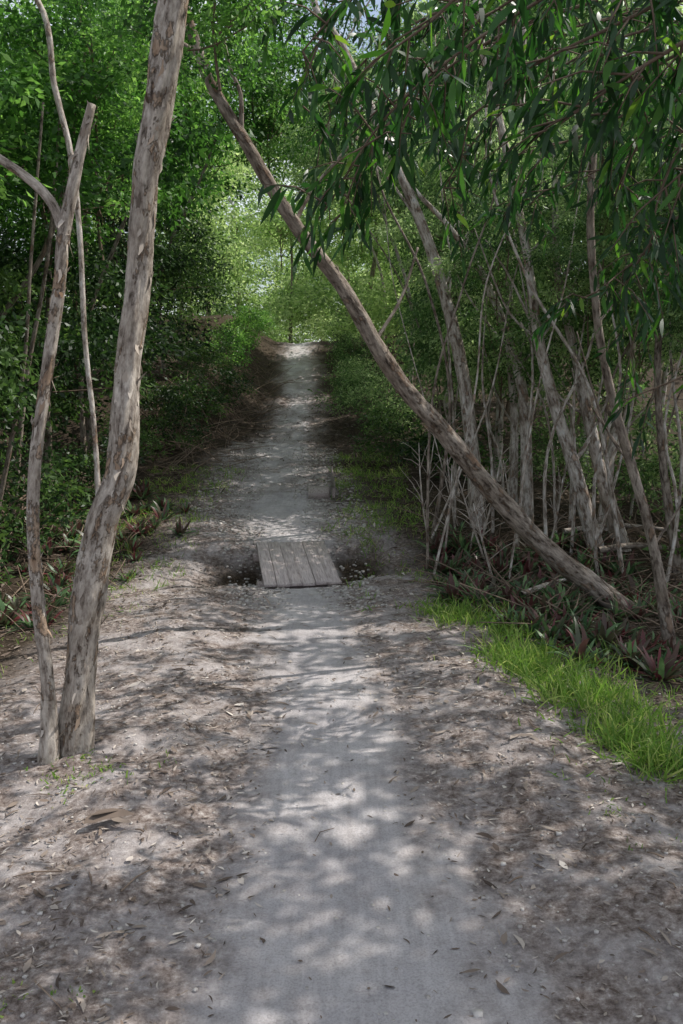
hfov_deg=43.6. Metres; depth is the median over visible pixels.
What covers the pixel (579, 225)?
forest tree
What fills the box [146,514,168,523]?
rosette plant
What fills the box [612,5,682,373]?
forest tree
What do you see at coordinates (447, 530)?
bare sapling
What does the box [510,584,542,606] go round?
rosette plant
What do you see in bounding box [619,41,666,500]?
slender tree
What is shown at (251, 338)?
leafy shrub
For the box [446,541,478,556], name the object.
rosette plant
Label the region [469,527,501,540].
rosette plant
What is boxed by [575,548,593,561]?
rosette plant
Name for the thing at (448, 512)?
slender tree
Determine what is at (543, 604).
rosette plant
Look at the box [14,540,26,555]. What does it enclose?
rosette plant
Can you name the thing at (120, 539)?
rosette plant
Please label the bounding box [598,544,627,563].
rosette plant
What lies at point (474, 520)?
bare sapling
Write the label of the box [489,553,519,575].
rosette plant
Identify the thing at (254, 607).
gravel
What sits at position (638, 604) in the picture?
rosette plant
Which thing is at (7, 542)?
rosette plant
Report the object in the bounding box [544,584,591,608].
rosette plant
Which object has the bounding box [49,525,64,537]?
rosette plant
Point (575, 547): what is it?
rosette plant
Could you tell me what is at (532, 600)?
rosette plant
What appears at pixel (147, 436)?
leafy shrub
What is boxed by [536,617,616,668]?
rosette plant
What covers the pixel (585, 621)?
rosette plant
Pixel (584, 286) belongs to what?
forest tree
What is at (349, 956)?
path
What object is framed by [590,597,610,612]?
rosette plant
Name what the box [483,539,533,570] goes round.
rosette plant
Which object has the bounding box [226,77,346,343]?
forest tree
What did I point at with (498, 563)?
rosette plant
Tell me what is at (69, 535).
rosette plant
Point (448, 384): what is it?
slender tree
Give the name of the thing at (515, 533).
slender tree
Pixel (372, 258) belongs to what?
forest tree
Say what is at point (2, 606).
rosette plant
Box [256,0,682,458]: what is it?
overhanging tree
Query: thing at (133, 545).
rosette plant
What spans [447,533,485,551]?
rosette plant
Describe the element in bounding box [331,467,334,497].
edging board
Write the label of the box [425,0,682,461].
forest tree
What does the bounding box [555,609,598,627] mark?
rosette plant
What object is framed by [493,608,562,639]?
rosette plant
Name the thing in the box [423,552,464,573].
rosette plant
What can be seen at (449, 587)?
rosette plant
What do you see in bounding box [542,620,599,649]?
rosette plant
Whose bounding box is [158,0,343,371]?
forest tree
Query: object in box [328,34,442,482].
slender tree
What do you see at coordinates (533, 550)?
rosette plant
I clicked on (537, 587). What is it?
fallen branch
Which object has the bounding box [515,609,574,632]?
rosette plant
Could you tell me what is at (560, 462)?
leafy shrub
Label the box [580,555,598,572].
rosette plant
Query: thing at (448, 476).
bare sapling
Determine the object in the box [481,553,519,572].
rosette plant
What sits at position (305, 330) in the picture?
forest tree
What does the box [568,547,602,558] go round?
rosette plant
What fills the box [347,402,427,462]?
leafy shrub
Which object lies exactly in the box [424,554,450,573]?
rosette plant
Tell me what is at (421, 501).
bare sapling
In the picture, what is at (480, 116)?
forest tree
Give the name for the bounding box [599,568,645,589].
rosette plant
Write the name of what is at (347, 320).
leafy shrub
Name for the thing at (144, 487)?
rosette plant
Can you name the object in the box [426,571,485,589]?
rosette plant
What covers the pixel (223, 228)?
forest tree
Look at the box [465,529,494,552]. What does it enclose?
rosette plant
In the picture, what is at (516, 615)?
rosette plant
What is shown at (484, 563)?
rosette plant
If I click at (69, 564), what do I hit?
rosette plant
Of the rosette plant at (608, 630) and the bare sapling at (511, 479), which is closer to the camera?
the rosette plant at (608, 630)
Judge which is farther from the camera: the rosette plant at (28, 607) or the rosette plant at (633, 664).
the rosette plant at (28, 607)
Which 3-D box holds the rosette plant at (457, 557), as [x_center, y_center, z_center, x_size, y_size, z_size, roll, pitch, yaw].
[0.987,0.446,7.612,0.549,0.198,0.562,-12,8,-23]
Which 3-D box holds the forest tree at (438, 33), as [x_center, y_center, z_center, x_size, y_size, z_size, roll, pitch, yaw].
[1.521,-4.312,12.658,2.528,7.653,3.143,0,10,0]
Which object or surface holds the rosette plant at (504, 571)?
on the ground at (582, 911)
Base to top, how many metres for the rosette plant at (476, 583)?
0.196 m
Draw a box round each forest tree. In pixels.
[0,0,66,320]
[0,0,144,415]
[0,0,227,319]
[0,0,264,450]
[0,36,91,449]
[0,42,217,494]
[0,52,14,64]
[0,80,116,367]
[0,118,34,321]
[18,44,124,313]
[23,0,229,349]
[39,163,210,328]
[71,0,289,454]
[89,75,275,362]
[95,91,283,346]
[116,135,279,325]
[154,216,242,314]
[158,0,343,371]
[172,107,279,315]
[193,136,305,340]
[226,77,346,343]
[236,187,316,342]
[248,132,415,354]
[260,157,369,343]
[265,2,385,340]
[273,0,434,383]
[275,64,403,340]
[309,236,373,340]
[323,217,413,330]
[325,121,426,340]
[326,125,478,368]
[340,91,447,334]
[358,0,679,396]
[362,55,538,407]
[363,0,534,387]
[365,1,565,99]
[365,136,536,496]
[367,91,477,387]
[374,38,573,416]
[376,0,643,434]
[384,0,639,480]
[384,63,534,513]
[394,275,522,487]
[408,184,562,532]
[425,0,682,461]
[430,261,567,488]
[446,153,572,548]
[477,259,672,523]
[478,22,665,405]
[479,28,680,533]
[500,52,682,535]
[505,220,675,554]
[512,125,575,292]
[514,94,667,437]
[515,0,682,471]
[517,169,681,572]
[546,105,682,580]
[554,250,682,515]
[595,124,681,266]
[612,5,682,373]
[627,258,682,567]
[632,261,682,582]
[660,192,682,215]
[661,335,682,407]
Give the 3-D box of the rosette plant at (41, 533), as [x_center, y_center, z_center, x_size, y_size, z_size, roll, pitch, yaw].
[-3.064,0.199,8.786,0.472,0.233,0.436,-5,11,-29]
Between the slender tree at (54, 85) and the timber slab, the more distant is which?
the timber slab
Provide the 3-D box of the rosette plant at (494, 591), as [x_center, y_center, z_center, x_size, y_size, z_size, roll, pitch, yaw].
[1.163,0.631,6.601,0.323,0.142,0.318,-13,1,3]
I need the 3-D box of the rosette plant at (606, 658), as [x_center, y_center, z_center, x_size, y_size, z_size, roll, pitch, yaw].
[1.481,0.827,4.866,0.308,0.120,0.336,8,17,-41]
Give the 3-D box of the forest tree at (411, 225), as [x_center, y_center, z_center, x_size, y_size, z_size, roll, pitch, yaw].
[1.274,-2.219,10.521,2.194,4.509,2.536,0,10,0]
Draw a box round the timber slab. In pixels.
[307,486,329,498]
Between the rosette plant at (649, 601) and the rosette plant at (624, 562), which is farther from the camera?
the rosette plant at (624, 562)
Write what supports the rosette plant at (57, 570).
on the ground at (582, 911)
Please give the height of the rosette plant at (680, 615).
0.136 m
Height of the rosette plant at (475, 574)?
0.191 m
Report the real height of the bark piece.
0.023 m
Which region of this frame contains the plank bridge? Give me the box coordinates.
[253,541,341,588]
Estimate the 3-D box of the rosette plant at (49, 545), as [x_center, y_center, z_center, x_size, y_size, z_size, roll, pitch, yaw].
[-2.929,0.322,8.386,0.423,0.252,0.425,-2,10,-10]
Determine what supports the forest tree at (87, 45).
on the ground at (582, 911)
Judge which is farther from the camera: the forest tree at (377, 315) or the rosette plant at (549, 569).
the forest tree at (377, 315)
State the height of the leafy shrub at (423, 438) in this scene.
1.118 m
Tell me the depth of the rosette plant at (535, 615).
5.61 m
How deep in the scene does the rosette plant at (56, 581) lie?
7.44 m
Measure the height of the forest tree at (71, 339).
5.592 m
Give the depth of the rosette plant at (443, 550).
8.04 m
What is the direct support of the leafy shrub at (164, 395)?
on the ground at (582, 911)
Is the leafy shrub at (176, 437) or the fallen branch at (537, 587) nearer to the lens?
the fallen branch at (537, 587)
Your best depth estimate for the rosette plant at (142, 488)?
10.49 m
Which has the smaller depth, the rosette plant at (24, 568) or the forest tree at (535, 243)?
the rosette plant at (24, 568)
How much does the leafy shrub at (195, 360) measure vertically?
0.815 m
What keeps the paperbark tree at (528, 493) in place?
on the ground at (582, 911)
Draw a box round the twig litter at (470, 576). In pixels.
[0,320,682,1008]
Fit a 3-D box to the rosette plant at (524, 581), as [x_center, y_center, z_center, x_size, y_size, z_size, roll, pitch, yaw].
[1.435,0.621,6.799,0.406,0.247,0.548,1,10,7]
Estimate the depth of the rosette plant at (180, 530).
8.80 m
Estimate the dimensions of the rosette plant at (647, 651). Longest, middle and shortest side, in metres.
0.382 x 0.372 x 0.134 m
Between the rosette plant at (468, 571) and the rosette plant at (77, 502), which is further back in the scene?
the rosette plant at (77, 502)
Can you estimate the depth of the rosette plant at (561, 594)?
6.21 m
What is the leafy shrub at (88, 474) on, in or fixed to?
on the ground at (582, 911)
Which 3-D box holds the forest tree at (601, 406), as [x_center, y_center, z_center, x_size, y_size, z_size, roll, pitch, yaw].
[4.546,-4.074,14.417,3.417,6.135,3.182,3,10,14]
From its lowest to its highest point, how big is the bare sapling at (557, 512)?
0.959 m
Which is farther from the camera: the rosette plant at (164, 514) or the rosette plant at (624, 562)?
the rosette plant at (164, 514)
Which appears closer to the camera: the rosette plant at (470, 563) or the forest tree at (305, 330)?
the rosette plant at (470, 563)
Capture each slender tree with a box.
[0,101,95,764]
[0,102,43,505]
[10,117,60,524]
[34,0,100,495]
[310,34,458,525]
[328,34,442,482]
[374,68,450,540]
[426,54,500,568]
[431,57,543,539]
[433,37,573,573]
[435,35,556,531]
[478,82,588,483]
[484,36,623,572]
[496,34,603,428]
[504,103,571,510]
[508,56,647,578]
[577,0,682,644]
[597,39,638,546]
[604,44,666,554]
[611,146,682,581]
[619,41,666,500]
[634,345,667,498]
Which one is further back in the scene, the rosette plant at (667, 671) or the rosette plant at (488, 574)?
the rosette plant at (488, 574)
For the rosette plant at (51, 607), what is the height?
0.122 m
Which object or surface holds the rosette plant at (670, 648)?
on the ground at (582, 911)
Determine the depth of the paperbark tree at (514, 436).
9.54 m
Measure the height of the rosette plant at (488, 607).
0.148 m
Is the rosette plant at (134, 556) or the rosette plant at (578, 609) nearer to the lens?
the rosette plant at (578, 609)
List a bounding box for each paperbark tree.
[58,0,335,756]
[310,0,492,528]
[405,61,585,522]
[473,0,614,557]
[474,27,578,502]
[520,48,632,551]
[578,119,682,530]
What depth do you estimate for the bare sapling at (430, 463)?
9.80 m
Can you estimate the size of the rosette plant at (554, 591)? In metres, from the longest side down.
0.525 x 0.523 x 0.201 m
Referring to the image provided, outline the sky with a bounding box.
[0,0,682,341]
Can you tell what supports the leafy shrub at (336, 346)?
on the ground at (582, 911)
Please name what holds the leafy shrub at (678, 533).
on the ground at (582, 911)
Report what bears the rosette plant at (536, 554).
on the ground at (582, 911)
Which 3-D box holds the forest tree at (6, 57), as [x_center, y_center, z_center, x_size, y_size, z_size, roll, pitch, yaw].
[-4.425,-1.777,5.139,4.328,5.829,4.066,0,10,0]
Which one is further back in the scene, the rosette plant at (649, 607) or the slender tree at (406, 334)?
the slender tree at (406, 334)
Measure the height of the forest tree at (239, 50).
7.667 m
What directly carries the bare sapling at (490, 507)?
on the ground at (582, 911)
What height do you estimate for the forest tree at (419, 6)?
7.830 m
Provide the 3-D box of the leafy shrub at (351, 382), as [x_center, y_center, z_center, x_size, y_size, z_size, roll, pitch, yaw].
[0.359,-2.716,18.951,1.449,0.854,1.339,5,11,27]
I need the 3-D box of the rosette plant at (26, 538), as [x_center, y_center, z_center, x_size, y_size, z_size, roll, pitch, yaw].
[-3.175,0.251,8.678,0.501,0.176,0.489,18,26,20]
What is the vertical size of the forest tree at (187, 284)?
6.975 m
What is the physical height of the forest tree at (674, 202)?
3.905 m
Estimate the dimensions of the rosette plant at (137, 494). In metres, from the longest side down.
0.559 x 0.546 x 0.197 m
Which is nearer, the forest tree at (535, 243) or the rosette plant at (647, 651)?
the rosette plant at (647, 651)
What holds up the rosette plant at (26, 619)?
on the ground at (582, 911)
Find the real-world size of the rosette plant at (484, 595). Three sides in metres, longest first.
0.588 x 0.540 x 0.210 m
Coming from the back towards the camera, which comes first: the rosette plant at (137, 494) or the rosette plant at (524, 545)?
the rosette plant at (137, 494)
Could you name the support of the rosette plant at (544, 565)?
on the ground at (582, 911)
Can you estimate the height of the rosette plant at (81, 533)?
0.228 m
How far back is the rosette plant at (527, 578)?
7.21 m
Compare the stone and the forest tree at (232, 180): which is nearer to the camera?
the stone
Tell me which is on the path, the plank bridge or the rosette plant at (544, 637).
the plank bridge
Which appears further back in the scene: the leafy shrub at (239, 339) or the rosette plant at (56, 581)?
the leafy shrub at (239, 339)
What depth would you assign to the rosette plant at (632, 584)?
6.83 m
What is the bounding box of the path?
[179,342,540,1023]
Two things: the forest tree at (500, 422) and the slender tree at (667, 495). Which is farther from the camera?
the forest tree at (500, 422)
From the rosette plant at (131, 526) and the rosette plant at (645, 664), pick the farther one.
the rosette plant at (131, 526)
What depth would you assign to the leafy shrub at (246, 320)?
26.89 m
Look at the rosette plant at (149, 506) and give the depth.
9.86 m
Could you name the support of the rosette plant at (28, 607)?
on the ground at (582, 911)
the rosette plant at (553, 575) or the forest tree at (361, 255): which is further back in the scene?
the forest tree at (361, 255)
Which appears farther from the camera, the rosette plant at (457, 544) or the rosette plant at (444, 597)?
the rosette plant at (457, 544)
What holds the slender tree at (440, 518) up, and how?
on the ground at (582, 911)
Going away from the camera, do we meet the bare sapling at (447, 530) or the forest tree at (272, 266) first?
the bare sapling at (447, 530)
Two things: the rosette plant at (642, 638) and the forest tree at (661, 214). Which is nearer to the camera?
the rosette plant at (642, 638)
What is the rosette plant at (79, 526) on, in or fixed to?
on the ground at (582, 911)
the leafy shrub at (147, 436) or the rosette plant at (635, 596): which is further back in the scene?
the leafy shrub at (147, 436)
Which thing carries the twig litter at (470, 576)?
on the ground at (582, 911)
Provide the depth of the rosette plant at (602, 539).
8.34 m
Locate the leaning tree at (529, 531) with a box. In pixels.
[153,1,647,612]
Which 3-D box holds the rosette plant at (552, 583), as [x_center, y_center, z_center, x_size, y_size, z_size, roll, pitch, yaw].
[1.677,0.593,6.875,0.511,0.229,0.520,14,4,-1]
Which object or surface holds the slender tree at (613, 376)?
on the ground at (582, 911)
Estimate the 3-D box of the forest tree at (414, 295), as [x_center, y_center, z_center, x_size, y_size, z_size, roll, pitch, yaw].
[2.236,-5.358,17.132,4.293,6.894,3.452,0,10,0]
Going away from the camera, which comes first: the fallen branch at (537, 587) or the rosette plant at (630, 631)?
the rosette plant at (630, 631)
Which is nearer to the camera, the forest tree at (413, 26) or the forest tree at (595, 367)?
the forest tree at (595, 367)
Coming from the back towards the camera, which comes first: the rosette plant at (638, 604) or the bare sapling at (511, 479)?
the bare sapling at (511, 479)
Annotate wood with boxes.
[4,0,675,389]
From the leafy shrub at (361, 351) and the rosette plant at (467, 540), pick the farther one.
the leafy shrub at (361, 351)
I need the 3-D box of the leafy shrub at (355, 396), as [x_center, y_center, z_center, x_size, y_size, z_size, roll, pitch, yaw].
[0.410,-2.400,16.937,2.204,1.593,1.872,0,10,0]
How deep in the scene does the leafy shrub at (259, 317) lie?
29.18 m
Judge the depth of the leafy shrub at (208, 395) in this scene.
16.23 m
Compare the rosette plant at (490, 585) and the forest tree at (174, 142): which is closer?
the rosette plant at (490, 585)
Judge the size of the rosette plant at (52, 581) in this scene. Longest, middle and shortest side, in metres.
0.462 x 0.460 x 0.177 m
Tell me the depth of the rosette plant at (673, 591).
6.75 m
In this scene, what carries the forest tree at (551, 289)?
on the ground at (582, 911)
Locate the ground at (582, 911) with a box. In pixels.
[0,315,682,1023]
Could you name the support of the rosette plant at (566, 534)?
on the ground at (582, 911)
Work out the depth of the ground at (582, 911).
3.47 m
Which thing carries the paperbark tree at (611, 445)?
on the ground at (582, 911)
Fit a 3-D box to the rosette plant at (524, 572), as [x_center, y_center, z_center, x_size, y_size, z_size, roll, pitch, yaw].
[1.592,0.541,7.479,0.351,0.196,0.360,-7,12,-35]
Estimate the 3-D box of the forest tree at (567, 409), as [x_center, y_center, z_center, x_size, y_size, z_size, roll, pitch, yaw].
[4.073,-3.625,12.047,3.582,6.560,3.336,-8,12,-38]
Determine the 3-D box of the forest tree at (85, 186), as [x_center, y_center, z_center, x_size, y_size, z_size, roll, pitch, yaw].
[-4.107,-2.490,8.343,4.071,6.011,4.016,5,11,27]
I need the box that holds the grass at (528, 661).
[0,449,682,1017]
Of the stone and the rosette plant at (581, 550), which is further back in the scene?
the rosette plant at (581, 550)
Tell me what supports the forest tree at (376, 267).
on the ground at (582, 911)
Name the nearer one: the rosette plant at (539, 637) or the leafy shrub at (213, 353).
the rosette plant at (539, 637)
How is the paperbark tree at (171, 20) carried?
on the ground at (582, 911)
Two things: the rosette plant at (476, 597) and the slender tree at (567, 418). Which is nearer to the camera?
the rosette plant at (476, 597)
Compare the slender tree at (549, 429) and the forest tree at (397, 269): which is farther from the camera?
the forest tree at (397, 269)
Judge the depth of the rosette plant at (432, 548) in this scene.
8.17 m
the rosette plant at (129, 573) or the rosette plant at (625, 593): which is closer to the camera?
the rosette plant at (625, 593)
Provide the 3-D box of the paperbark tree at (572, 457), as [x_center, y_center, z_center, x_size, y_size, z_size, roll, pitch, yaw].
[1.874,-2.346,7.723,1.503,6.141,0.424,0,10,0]
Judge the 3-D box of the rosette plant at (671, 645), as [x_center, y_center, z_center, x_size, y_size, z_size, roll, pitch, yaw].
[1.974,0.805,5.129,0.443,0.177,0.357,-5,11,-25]
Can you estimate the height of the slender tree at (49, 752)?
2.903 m
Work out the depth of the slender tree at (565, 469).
9.44 m
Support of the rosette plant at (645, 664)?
on the ground at (582, 911)
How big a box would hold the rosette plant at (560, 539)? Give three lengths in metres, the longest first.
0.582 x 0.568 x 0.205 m
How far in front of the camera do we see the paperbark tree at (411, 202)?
8.74 m
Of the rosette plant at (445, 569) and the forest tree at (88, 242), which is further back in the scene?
the forest tree at (88, 242)
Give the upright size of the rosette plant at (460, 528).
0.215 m
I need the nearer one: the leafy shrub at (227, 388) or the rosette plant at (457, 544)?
the rosette plant at (457, 544)
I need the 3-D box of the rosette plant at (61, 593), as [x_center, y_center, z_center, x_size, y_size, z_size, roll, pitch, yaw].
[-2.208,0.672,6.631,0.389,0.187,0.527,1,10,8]
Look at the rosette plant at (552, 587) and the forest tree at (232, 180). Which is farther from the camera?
the forest tree at (232, 180)
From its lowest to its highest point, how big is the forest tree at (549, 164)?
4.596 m
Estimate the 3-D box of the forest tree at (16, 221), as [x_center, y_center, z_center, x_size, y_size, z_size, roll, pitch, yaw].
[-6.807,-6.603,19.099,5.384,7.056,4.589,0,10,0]
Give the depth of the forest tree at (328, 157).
18.83 m
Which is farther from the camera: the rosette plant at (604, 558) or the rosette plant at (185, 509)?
the rosette plant at (185, 509)
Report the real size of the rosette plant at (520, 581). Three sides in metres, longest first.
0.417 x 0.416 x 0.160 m
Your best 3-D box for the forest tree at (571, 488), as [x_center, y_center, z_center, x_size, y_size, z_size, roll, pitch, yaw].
[2.747,-2.026,8.458,2.338,5.012,2.927,-4,10,-21]
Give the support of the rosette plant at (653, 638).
on the ground at (582, 911)
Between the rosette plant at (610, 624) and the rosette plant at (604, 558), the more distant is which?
the rosette plant at (604, 558)
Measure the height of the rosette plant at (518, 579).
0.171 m
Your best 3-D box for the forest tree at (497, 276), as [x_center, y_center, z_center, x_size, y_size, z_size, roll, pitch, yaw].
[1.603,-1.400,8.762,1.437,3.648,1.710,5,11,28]
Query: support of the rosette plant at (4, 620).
on the ground at (582, 911)
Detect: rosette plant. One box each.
[0,533,22,549]
[0,589,20,609]
[0,593,28,613]
[0,598,32,626]
[0,603,25,626]
[1,547,20,561]
[1,608,54,633]
[6,529,53,544]
[7,560,28,573]
[9,598,46,613]
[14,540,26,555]
[15,608,65,632]
[21,583,56,598]
[25,592,70,610]
[25,603,57,621]
[26,524,63,540]
[41,533,62,555]
[43,570,66,590]
[43,573,72,597]
[44,558,74,577]
[44,583,72,609]
[47,556,76,572]
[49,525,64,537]
[52,533,79,552]
[54,521,82,541]
[58,520,84,536]
[58,572,72,583]
[62,495,86,513]
[68,529,83,556]
[115,529,139,547]
[115,568,145,580]
[117,517,161,535]
[119,531,143,551]
[123,550,144,562]
[124,498,150,518]
[129,478,163,502]
[129,484,163,498]
[131,522,156,535]
[132,481,153,496]
[139,498,163,512]
[143,513,161,530]
[146,494,181,509]
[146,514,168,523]
[147,500,181,521]
[167,516,195,536]
[174,500,204,513]
[405,530,453,552]
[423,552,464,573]
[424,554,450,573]
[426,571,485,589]
[426,571,493,602]
[428,547,486,575]
[428,575,479,595]
[429,531,453,550]
[429,571,447,585]
[431,541,453,557]
[434,589,457,604]
[436,518,474,540]
[440,558,485,577]
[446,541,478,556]
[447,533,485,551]
[447,573,502,600]
[448,531,475,550]
[448,567,479,580]
[449,537,472,552]
[452,581,508,610]
[452,583,507,609]
[453,553,491,573]
[456,559,506,584]
[457,568,490,586]
[459,576,500,599]
[462,550,482,563]
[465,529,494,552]
[466,558,498,571]
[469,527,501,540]
[473,600,496,618]
[477,603,528,626]
[479,535,500,551]
[479,555,515,577]
[479,564,502,585]
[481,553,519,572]
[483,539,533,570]
[488,540,524,556]
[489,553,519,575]
[490,584,501,597]
[491,610,515,625]
[493,583,527,606]
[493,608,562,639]
[494,558,520,574]
[497,570,519,585]
[497,594,539,617]
[497,606,528,631]
[498,605,540,626]
[499,573,546,596]
[506,573,543,583]
[506,589,540,612]
[507,546,535,564]
[507,552,551,574]
[507,567,535,580]
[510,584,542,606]
[510,592,574,619]
[511,528,543,550]
[512,568,549,583]
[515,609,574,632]
[516,576,536,587]
[517,604,565,633]
[520,628,572,655]
[521,573,577,598]
[521,576,565,598]
[522,536,562,558]
[523,553,543,565]
[527,627,555,642]
[532,611,584,639]
[533,579,587,598]
[535,596,596,619]
[536,562,562,578]
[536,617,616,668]
[538,593,580,614]
[540,563,570,582]
[540,586,591,612]
[541,584,607,611]
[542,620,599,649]
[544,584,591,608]
[548,572,570,588]
[550,603,587,623]
[553,530,570,546]
[555,605,603,633]
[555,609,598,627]
[557,531,581,549]
[560,528,584,546]
[561,598,591,614]
[566,541,584,555]
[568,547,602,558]
[569,551,606,564]
[570,590,602,612]
[572,610,627,648]
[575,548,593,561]
[578,620,627,648]
[579,590,648,622]
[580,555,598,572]
[582,531,611,545]
[587,551,626,569]
[587,612,619,639]
[588,645,619,668]
[589,549,650,574]
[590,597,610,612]
[590,631,660,664]
[593,616,642,638]
[597,571,626,587]
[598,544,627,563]
[599,563,626,584]
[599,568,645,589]
[602,625,665,652]
[603,563,647,579]
[606,561,647,582]
[606,593,657,624]
[611,576,636,596]
[611,638,665,661]
[612,569,652,589]
[613,629,680,656]
[614,639,682,694]
[616,639,657,673]
[617,573,669,598]
[622,580,653,600]
[623,556,645,572]
[627,590,656,612]
[634,592,656,609]
[635,649,678,680]
[636,630,674,652]
[637,578,653,592]
[644,581,681,598]
[646,634,682,658]
[647,600,681,615]
[654,590,682,602]
[654,604,682,625]
[655,592,682,608]
[655,642,682,660]
[670,600,682,614]
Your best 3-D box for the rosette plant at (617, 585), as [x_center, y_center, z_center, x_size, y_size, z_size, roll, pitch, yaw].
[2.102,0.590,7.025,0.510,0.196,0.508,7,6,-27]
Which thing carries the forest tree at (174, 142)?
on the ground at (582, 911)
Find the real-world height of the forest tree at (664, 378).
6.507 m
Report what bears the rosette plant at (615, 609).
on the ground at (582, 911)
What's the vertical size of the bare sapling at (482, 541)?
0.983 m
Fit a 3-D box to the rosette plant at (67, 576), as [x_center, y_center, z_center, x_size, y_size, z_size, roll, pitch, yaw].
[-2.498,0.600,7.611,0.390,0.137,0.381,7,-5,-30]
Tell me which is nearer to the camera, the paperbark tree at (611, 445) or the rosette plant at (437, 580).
the rosette plant at (437, 580)
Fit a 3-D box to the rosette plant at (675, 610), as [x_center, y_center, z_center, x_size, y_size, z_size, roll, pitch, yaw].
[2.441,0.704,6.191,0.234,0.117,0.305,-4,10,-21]
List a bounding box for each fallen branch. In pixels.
[518,578,567,596]
[562,523,680,533]
[597,542,682,552]
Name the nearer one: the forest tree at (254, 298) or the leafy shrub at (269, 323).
the leafy shrub at (269, 323)
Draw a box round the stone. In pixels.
[472,1009,482,1017]
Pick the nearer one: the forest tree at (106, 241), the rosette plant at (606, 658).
the rosette plant at (606, 658)
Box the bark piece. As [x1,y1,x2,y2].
[84,808,133,823]
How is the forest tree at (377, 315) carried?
on the ground at (582, 911)
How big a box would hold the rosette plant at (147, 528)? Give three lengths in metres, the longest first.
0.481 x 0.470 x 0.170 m
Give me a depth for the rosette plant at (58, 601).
6.42 m
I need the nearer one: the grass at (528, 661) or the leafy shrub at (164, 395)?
the grass at (528, 661)
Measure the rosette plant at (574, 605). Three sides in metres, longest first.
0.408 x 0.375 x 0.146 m
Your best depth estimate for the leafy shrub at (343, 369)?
21.13 m
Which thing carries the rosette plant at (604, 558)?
on the ground at (582, 911)
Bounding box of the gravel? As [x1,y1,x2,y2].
[0,445,682,1020]
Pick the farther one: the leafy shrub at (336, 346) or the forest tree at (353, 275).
the forest tree at (353, 275)
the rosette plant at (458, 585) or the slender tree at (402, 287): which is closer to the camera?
the rosette plant at (458, 585)
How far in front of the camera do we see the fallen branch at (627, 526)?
8.54 m
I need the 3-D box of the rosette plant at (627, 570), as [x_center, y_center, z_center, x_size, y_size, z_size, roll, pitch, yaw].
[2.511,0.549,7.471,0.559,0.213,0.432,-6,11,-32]
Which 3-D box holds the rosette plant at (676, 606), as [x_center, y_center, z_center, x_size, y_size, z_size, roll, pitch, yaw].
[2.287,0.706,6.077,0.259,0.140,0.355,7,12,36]
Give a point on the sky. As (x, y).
(377, 2)
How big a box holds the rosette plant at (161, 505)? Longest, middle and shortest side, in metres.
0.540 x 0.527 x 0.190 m
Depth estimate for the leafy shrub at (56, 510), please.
8.60 m
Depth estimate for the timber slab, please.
10.70 m
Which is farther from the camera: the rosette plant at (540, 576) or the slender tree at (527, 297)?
the slender tree at (527, 297)
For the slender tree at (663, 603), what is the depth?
5.20 m
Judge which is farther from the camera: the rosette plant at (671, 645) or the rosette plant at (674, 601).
the rosette plant at (674, 601)
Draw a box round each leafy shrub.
[0,427,93,551]
[0,522,26,595]
[41,431,151,501]
[89,410,174,461]
[139,374,198,417]
[140,391,214,450]
[162,342,225,378]
[164,366,257,420]
[176,330,243,371]
[199,322,255,367]
[201,358,259,398]
[205,318,262,353]
[216,305,267,338]
[229,305,269,329]
[254,310,280,331]
[307,361,413,422]
[319,326,380,378]
[322,310,356,340]
[322,315,357,342]
[323,354,378,395]
[326,331,368,359]
[327,373,385,408]
[343,368,446,441]
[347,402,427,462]
[394,405,518,480]
[480,407,619,502]
[587,377,682,521]
[640,490,682,559]
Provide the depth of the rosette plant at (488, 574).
7.46 m
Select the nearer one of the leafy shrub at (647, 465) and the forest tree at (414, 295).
the leafy shrub at (647, 465)
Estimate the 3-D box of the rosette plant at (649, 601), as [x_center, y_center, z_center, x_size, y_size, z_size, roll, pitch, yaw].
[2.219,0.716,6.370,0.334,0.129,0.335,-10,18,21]
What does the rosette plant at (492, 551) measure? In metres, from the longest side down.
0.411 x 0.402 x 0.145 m
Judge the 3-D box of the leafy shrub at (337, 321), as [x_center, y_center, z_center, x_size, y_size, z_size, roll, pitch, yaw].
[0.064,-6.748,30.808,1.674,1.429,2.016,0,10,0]
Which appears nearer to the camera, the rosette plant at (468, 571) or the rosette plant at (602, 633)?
the rosette plant at (602, 633)
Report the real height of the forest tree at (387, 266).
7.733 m
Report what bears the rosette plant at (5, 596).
on the ground at (582, 911)
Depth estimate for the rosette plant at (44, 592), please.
7.29 m
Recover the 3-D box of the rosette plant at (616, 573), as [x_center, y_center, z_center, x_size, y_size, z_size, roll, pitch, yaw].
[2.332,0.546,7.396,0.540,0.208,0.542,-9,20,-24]
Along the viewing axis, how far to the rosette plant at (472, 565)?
7.53 m
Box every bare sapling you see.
[402,443,444,529]
[412,438,442,483]
[427,409,462,527]
[429,453,472,549]
[443,475,484,558]
[453,467,488,549]
[456,494,518,579]
[480,439,520,540]
[503,453,529,545]
[538,466,570,539]
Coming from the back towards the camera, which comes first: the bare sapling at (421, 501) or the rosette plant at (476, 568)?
the bare sapling at (421, 501)
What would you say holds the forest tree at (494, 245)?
on the ground at (582, 911)
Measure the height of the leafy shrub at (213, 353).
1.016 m
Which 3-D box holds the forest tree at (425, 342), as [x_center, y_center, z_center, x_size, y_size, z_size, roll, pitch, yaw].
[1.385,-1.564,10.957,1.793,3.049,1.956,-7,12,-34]
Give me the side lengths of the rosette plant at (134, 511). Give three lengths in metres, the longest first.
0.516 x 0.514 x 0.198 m
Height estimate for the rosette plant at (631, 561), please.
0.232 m

